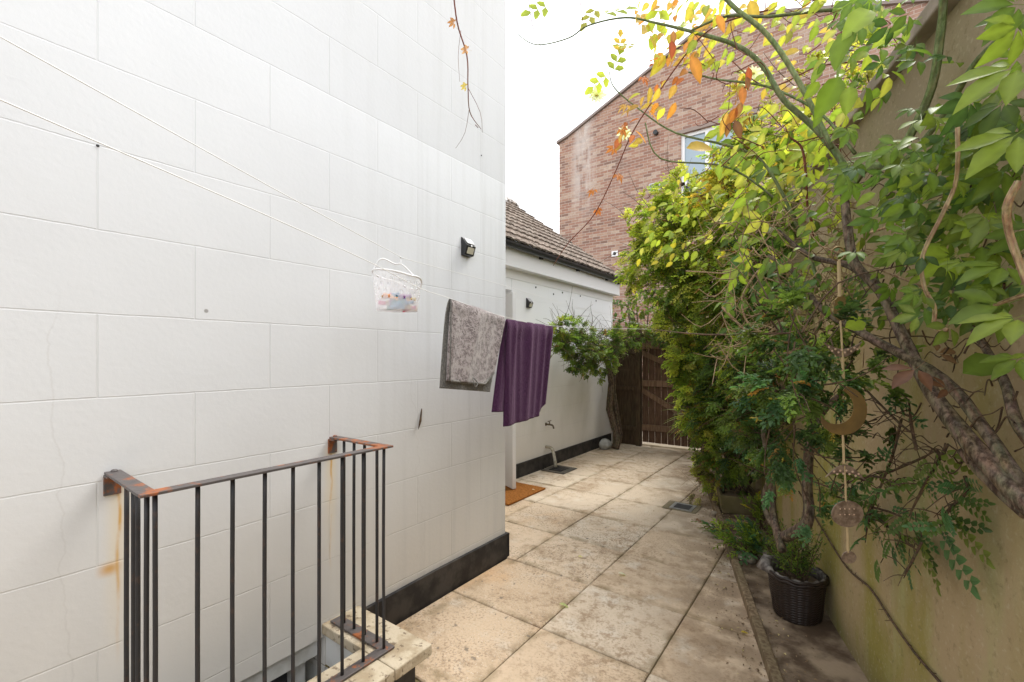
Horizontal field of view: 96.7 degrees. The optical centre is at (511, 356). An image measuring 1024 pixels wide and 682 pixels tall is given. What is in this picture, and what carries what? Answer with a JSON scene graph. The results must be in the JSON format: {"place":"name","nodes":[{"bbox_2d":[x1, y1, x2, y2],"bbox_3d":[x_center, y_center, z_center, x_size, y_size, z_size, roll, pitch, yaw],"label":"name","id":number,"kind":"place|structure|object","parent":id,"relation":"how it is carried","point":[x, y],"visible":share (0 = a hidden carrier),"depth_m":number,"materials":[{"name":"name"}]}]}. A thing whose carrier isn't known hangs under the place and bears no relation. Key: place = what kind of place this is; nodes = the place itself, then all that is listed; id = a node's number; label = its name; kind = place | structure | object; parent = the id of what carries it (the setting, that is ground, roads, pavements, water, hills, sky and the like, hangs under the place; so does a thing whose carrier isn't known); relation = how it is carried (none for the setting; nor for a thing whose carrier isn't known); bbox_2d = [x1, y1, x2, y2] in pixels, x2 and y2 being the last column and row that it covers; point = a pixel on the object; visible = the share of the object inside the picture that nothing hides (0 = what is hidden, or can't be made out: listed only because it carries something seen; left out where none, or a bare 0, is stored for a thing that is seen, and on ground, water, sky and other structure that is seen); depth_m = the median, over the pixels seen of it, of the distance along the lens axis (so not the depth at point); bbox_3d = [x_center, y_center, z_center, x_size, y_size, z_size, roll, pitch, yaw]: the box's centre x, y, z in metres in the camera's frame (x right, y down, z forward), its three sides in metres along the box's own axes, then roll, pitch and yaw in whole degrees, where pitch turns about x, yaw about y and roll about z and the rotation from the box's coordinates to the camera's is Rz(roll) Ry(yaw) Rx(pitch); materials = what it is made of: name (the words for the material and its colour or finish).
{"place":"outdoors","nodes":[
{"label":"outdoors","id":0,"kind":"place"},
{"bbox_2d":[314,431,768,681],"bbox_3d":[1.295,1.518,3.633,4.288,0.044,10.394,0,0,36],"label":"paving","id":1,"kind":"structure","parent":0,"point":[550,523],"depth_m":2.85,"materials":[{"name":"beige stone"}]},
{"bbox_2d":[0,0,508,681],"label":"house","id":2,"kind":"structure","parent":1,"relation":"on","point":[158,328],"depth_m":1.91,"materials":[{"name":"white paint"}]},
{"bbox_2d":[241,641,316,681],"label":"window frame","id":3,"kind":"structure","parent":2,"relation":"in","point":[280,671],"depth_m":2.14,"materials":[{"name":"white paint"}]},
{"bbox_2d":[418,409,421,428],"bbox_3d":[-0.545,0.376,2.719,0.014,0.121,0.035,0,0,27],"label":"twig scrap","id":4,"kind":"object","parent":2,"relation":"attached to","point":[420,419],"visible":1,"depth_m":2.71,"materials":[{"name":"wood"}]},
{"bbox_2d":[461,237,475,257],"bbox_3d":[-0.289,-0.730,3.039,0.060,0.123,0.090,0,0,36],"label":"solar wall light","id":5,"kind":"object","parent":2,"relation":"attached to","point":[468,247],"visible":1,"depth_m":3.02,"materials":[{"name":"black plastic"}]},
{"bbox_2d":[306,606,431,681],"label":"light well","id":6,"kind":"object","parent":1,"relation":"in","point":[404,657],"visible":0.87,"depth_m":2.04,"materials":[{"name":"white paint"}]},
{"bbox_2d":[103,435,394,681],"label":"railing","id":7,"kind":"object","parent":6,"relation":"on","point":[114,480],"visible":1,"depth_m":1.59,"materials":[{"name":"metal"}]},
{"bbox_2d":[505,482,545,505],"bbox_3d":[0.003,1.488,4.955,0.420,0.019,0.700,0,0,36],"label":"doormat","id":8,"kind":"object","parent":1,"relation":"on","point":[521,491],"visible":0.51,"depth_m":4.93,"materials":[{"name":"orange fabric"}]},
{"bbox_2d":[542,465,576,473],"bbox_3d":[0.626,1.492,6.016,0.340,0.011,0.370,0,0,36],"label":"drain","id":9,"kind":"object","parent":1,"relation":"on","point":[560,469],"visible":0.98,"depth_m":5.99,"materials":[{"name":"metal"}]},
{"bbox_2d":[545,445,556,466],"bbox_3d":[0.523,1.346,6.125,0.180,0.293,0.051,0,0,24],"label":"waste pipe","id":10,"kind":"object","parent":9,"relation":"on","point":[553,454],"visible":1,"depth_m":6.09,"materials":[{"name":"grey plastic"}]},
{"bbox_2d":[505,197,627,488],"bbox_3d":[-1.520,-0.795,7.207,5.068,4.690,5.366,0,0,36],"label":"extension","id":11,"kind":"object","parent":1,"relation":"on","point":[573,409],"visible":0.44,"depth_m":6.43,"materials":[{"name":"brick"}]},
{"bbox_2d":[505,293,515,488],"bbox_3d":[-0.159,0.385,5.369,0.045,2.170,0.761,0,0,-29],"label":"door","id":12,"kind":"structure","parent":11,"relation":"in","point":[510,299],"depth_m":5.07,"materials":[{"name":"white paint"}]},
{"bbox_2d":[526,298,532,307],"bbox_3d":[0.227,-0.677,5.790,0.060,0.123,0.090,0,0,36],"label":"solar wall light","id":13,"kind":"object","parent":11,"relation":"attached to","point":[529,302],"visible":1,"depth_m":5.77,"materials":[{"name":"black plastic"}]},
{"bbox_2d":[599,438,611,449],"bbox_3d":[1.502,1.425,7.324,0.205,0.200,0.204,0,0,25],"label":"stone","id":14,"kind":"object","parent":1,"relation":"on","point":[605,444],"visible":0.98,"depth_m":7.26,"materials":[{"name":"grey stone"}]},
{"bbox_2d":[536,286,684,449],"bbox_3d":[1.297,0.312,6.638,3.048,2.375,1.366,0,0,-38],"label":"climbing jasmine","id":15,"kind":"object","parent":1,"relation":"on","point":[563,340],"visible":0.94,"depth_m":6.51,"materials":[{"name":"green plant"}]},
{"bbox_2d":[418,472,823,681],"bbox_3d":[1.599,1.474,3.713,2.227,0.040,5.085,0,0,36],"label":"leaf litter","id":16,"kind":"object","parent":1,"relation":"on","point":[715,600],"visible":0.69,"depth_m":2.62,"materials":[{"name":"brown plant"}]},
{"bbox_2d":[612,338,635,444],"bbox_3d":[1.907,0.600,7.771,0.440,1.800,0.065,0,0,36],"label":"fence panel","id":17,"kind":"object","parent":1,"relation":"on","point":[626,386],"visible":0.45,"depth_m":7.74,"materials":[{"name":"brown wood"}]},
{"bbox_2d":[636,329,641,445],"bbox_3d":[2.122,0.535,7.612,0.085,1.970,0.090,0,0,36],"label":"gate post","id":18,"kind":"object","parent":1,"relation":"on","point":[638,399],"visible":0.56,"depth_m":7.57,"materials":[{"name":"brown wood"}]},
{"bbox_2d":[612,274,688,430],"bbox_3d":[2.841,-0.107,9.069,2.303,3.223,1.304,0,0,-1],"label":"bushy tree","id":19,"kind":"object","parent":1,"relation":"on","point":[632,313],"visible":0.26,"depth_m":9.04,"materials":[{"name":"green plant"}]},
{"bbox_2d":[642,442,700,451],"bbox_3d":[2.624,1.485,7.414,0.970,0.030,0.160,0,0,36],"label":"threshold","id":20,"kind":"object","parent":1,"relation":"on","point":[665,446],"visible":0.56,"depth_m":7.40,"materials":[{"name":"beige stone"}]},
{"bbox_2d":[662,500,701,513],"bbox_3d":[1.687,1.492,4.515,0.320,0.008,0.270,0,0,36],"label":"surface drain","id":21,"kind":"object","parent":1,"relation":"on","point":[684,507],"visible":1,"depth_m":4.49,"materials":[{"name":"black plastic"}]},
{"bbox_2d":[668,400,708,491],"bbox_3d":[1.862,0.934,4.982,0.443,1.096,0.442,0,0,-42],"label":"spiky plant","id":22,"kind":"object","parent":1,"relation":"on","point":[705,442],"visible":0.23,"depth_m":4.97,"materials":[{"name":"green plant"}]},
{"bbox_2d":[690,518,733,533],"bbox_3d":[1.663,1.419,3.794,0.340,0.116,0.294,0,0,36],"label":"dry weed","id":23,"kind":"object","parent":1,"relation":"on","point":[723,527],"visible":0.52,"depth_m":3.80,"materials":[{"name":"green plant"}]},
{"bbox_2d":[695,450,783,681],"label":"kerb","id":24,"kind":"structure","parent":1,"relation":"on","point":[773,672],"depth_m":2.56,"materials":[{"name":"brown concrete"}]},
{"bbox_2d":[556,0,929,385],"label":"brick house","id":25,"kind":"structure","parent":1,"relation":"on","point":[587,162],"depth_m":11.95,"materials":[{"name":"brown brick"}]},
{"bbox_2d":[681,119,758,203],"bbox_3d":[5.026,-4.575,11.052,1.760,2.050,0.070,0,0,36],"label":"window","id":26,"kind":"structure","parent":25,"relation":"in","point":[686,154],"depth_m":11.36,"materials":[{"name":"white plastic"}]},
{"bbox_2d":[700,454,867,681],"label":"soil bed","id":27,"kind":"object","parent":1,"relation":"on","point":[831,656],"visible":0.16,"depth_m":2.34,"materials":[{"name":"brown soil"}]},
{"bbox_2d":[712,476,757,515],"bbox_3d":[2.225,1.387,4.563,0.339,0.165,0.750,0,0,18],"label":"trough planter","id":28,"kind":"object","parent":27,"relation":"on","point":[731,501],"visible":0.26,"depth_m":4.24,"materials":[{"name":"stone"}]},
{"bbox_2d":[680,451,760,505],"bbox_3d":[2.052,1.210,4.505,0.831,0.692,0.630,0,0,36],"label":"trough shrub","id":29,"kind":"object","parent":28,"relation":"in","point":[706,482],"visible":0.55,"depth_m":4.55,"materials":[{"name":"green plant"}]},
{"bbox_2d":[596,17,898,492],"bbox_3d":[1.996,-0.450,4.062,1.647,3.877,3.256,0,0,-12],"label":"climbing plant","id":30,"kind":"object","parent":27,"relation":"on","point":[683,291],"visible":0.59,"depth_m":4.37,"materials":[{"name":"green plant"}]},
{"bbox_2d":[700,515,794,564],"bbox_3d":[1.816,1.324,3.321,0.697,0.297,0.601,0,0,-11],"label":"ferny seedling","id":31,"kind":"object","parent":27,"relation":"on","point":[750,535],"visible":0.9,"depth_m":3.34,"materials":[{"name":"green plant"}]},
{"bbox_2d":[747,555,755,563],"bbox_3d":[1.707,1.455,3.251,0.057,0.056,0.058,0,0,-18],"label":"stone","id":32,"kind":"object","parent":27,"relation":"on","point":[751,561],"visible":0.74,"depth_m":3.23,"materials":[{"name":"grey stone"}]},
{"bbox_2d":[739,490,780,530],"bbox_3d":[2.133,1.298,3.844,0.405,0.347,0.410,0,0,36],"label":"weed","id":33,"kind":"object","parent":27,"relation":"on","point":[758,508],"visible":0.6,"depth_m":3.85,"materials":[{"name":"green plant"}]},
{"bbox_2d":[758,550,769,558],"bbox_3d":[1.838,1.450,3.317,0.092,0.070,0.084,0,0,-43],"label":"stone","id":34,"kind":"object","parent":27,"relation":"on","point":[766,552],"visible":0.34,"depth_m":3.30,"materials":[{"name":"grey stone"}]},
{"bbox_2d":[756,554,828,625],"bbox_3d":[1.599,1.328,2.609,0.362,0.289,0.307,0,0,36],"label":"wicker pot","id":35,"kind":"object","parent":27,"relation":"on","point":[797,601],"visible":0.98,"depth_m":2.50,"materials":[{"name":"wicker"}]},
{"bbox_2d":[759,518,826,581],"bbox_3d":[1.613,1.101,2.610,0.323,0.360,0.344,0,0,36],"label":"box plant","id":36,"kind":"object","parent":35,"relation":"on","point":[797,566],"visible":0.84,"depth_m":2.56,"materials":[{"name":"green plant"}]},
{"bbox_2d":[724,0,1023,681],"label":"garden wall","id":37,"kind":"structure","parent":1,"relation":"on","point":[956,631],"depth_m":1.62,"materials":[{"name":"beige paint"}]},
{"bbox_2d":[516,0,1023,518],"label":"creeper vine","id":38,"kind":"object","parent":37,"relation":"attached to","point":[972,180],"visible":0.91,"depth_m":1.31,"materials":[{"name":"green plant"}]},
{"bbox_2d":[447,0,481,145],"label":"hanging creeper stem","id":39,"kind":"object","parent":38,"relation":"hanging from","point":[464,48],"visible":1,"depth_m":1.76,"materials":[{"name":"brown plant"}]},
{"bbox_2d":[588,84,606,103],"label":"rose flower","id":40,"kind":"object","parent":38,"relation":"attached to","point":[595,95],"visible":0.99,"depth_m":2.44,"materials":[{"name":"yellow plant"}]},
{"bbox_2d":[616,126,630,140],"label":"rose flower","id":41,"kind":"object","parent":38,"relation":"attached to","point":[628,135],"visible":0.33,"depth_m":2.49,"materials":[{"name":"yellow plant"}]},
{"bbox_2d":[744,65,763,80],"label":"rose flower","id":42,"kind":"object","parent":38,"relation":"attached to","point":[756,71],"visible":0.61,"depth_m":2.29,"materials":[{"name":"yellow plant"}]},
{"bbox_2d":[656,239,995,599],"bbox_3d":[1.379,0.294,2.412,0.902,1.366,3.153,0,0,23],"label":"twisted shrub","id":43,"kind":"object","parent":37,"relation":"attached to","point":[803,372],"visible":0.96,"depth_m":1.50,"materials":[{"name":"green plant"}]},
{"bbox_2d":[821,246,866,563],"bbox_3d":[0.933,0.137,1.281,0.129,0.892,0.010,0,0,-2],"label":"moon mobile","id":44,"kind":"object","parent":43,"relation":"hanging from","point":[846,513],"visible":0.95,"depth_m":1.28,"materials":[{"name":"beige wood"}]},
{"bbox_2d":[798,491,940,681],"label":"bare stem","id":45,"kind":"object","parent":37,"relation":"attached to","point":[900,632],"visible":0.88,"depth_m":1.86,"materials":[{"name":"brown plant"}]},
{"bbox_2d":[506,0,882,233],"label":"sky","id":46,"kind":"structure","parent":0,"point":[546,99],"materials":[{"name":"white"}]},
{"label":"clothes peg","id":47,"kind":"object","parent":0,"visible":0},
{"bbox_2d":[398,294,411,298],"bbox_3d":[-0.510,-0.281,2.156,0.070,0.027,0.013,0,0,-1],"label":"clothes peg","id":48,"kind":"object","parent":47,"relation":"on","point":[402,296],"visible":0.98,"depth_m":2.15,"materials":[{"name":"plastic"}]},
{"bbox_3d":[2.961,0.535,7.001,0.085,1.970,0.090,0,0,36],"label":"gate post","id":49,"kind":"object","parent":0,"visible":0},
{"bbox_2d":[0,99,622,328],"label":"washing line","id":50,"kind":"object","parent":49,"relation":"attached to","point":[230,199],"visible":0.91,"depth_m":1.30,"materials":[{"name":"white"}]},
{"bbox_2d":[439,299,504,391],"bbox_3d":[-0.187,-0.042,2.496,0.077,0.498,0.590,0,0,29],"label":"towel","id":51,"kind":"object","parent":50,"relation":"hanging from","point":[472,338],"visible":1,"depth_m":2.41,"materials":[{"name":"grey fabric"}]},
{"bbox_2d":[491,319,552,426],"bbox_3d":[0.102,0.102,3.044,0.073,0.660,0.809,0,0,29],"label":"towel","id":52,"kind":"object","parent":50,"relation":"hanging from","point":[521,381],"visible":1,"depth_m":2.97,"materials":[{"name":"purple fabric"}]},
{"bbox_2d":[0,36,631,321],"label":"washing line","id":53,"kind":"object","parent":49,"relation":"attached to","point":[225,161],"visible":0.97,"depth_m":1.38,"materials":[{"name":"white"}]},
{"bbox_2d":[371,257,421,289],"bbox_3d":[-0.545,-0.347,2.165,0.163,0.267,0.235,0,0,60],"label":"peg basket","id":54,"kind":"object","parent":53,"relation":"hanging from","point":[407,269],"visible":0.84,"depth_m":2.18,"materials":[{"name":"white plastic"}]},
{"bbox_2d":[378,300,388,305],"bbox_3d":[-0.597,-0.247,2.146,0.012,0.025,0.070,0,0,43],"label":"clothes peg","id":55,"kind":"object","parent":54,"relation":"in","point":[380,302],"visible":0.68,"depth_m":2.13,"materials":[{"name":"plastic"}]},
{"bbox_2d":[390,305,404,309],"bbox_3d":[-0.538,-0.228,2.138,0.070,0.026,0.013,0,0,-32],"label":"clothes peg","id":56,"kind":"object","parent":54,"relation":"in","point":[397,307],"visible":0.95,"depth_m":2.13,"materials":[{"name":"plastic"}]},
{"bbox_2d":[393,302,401,306],"bbox_3d":[-0.530,-0.242,2.138,0.012,0.033,0.070,0,0,33],"label":"clothes peg","id":57,"kind":"object","parent":54,"relation":"in","point":[396,304],"visible":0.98,"depth_m":2.12,"materials":[{"name":"plastic"}]},
{"bbox_2d":[400,301,413,306],"bbox_3d":[-0.499,-0.248,2.159,0.070,0.035,0.013,0,0,-28],"label":"clothes peg","id":58,"kind":"object","parent":54,"relation":"in","point":[407,303],"visible":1,"depth_m":2.15,"materials":[{"name":"plastic"}]},
{"bbox_2d":[402,306,415,311],"bbox_3d":[-0.491,-0.225,2.177,0.070,0.032,0.013,0,0,10],"label":"clothes peg","id":59,"kind":"object","parent":54,"relation":"in","point":[405,310],"visible":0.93,"depth_m":2.17,"materials":[{"name":"plastic"}]},
{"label":"clothes peg","id":60,"kind":"object","parent":54,"relation":"in","visible":0},
{"bbox_2d":[389,300,403,304],"bbox_3d":[-0.542,-0.251,2.143,0.070,0.028,0.013,0,0,-8],"label":"clothes peg","id":61,"kind":"object","parent":60,"relation":"on","point":[394,301],"visible":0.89,"depth_m":2.14,"materials":[{"name":"plastic"}]},
{"bbox_2d":[383,293,397,300],"bbox_3d":[-0.569,-0.277,2.133,0.070,0.038,0.013,0,0,-10],"label":"clothes peg","id":62,"kind":"object","parent":61,"relation":"on","point":[386,295],"visible":1,"depth_m":2.13,"materials":[{"name":"plastic"}]},
{"bbox_2d":[642,334,700,447],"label":"garden gate","id":63,"kind":"structure","parent":49,"relation":"attached to","point":[657,423],"depth_m":7.42,"materials":[{"name":"brown wood"}]}
]}

